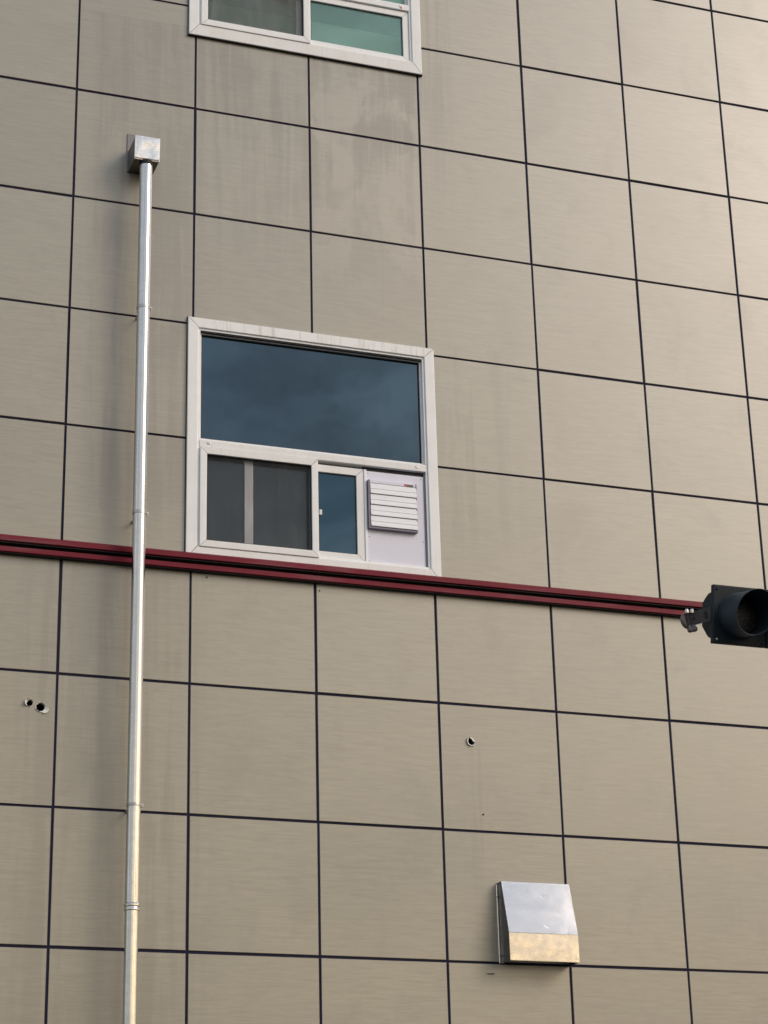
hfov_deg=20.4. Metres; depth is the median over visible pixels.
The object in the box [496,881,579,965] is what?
vent hood
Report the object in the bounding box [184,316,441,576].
window
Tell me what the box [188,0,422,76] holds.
window
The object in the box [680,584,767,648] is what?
traffic signal
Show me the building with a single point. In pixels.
(488, 278)
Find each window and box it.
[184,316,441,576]
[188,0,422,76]
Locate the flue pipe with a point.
(143, 156)
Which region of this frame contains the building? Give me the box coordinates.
[0,0,767,1023]
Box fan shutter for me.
[367,479,417,533]
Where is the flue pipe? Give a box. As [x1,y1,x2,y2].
[122,134,159,1023]
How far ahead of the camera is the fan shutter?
15.39 m

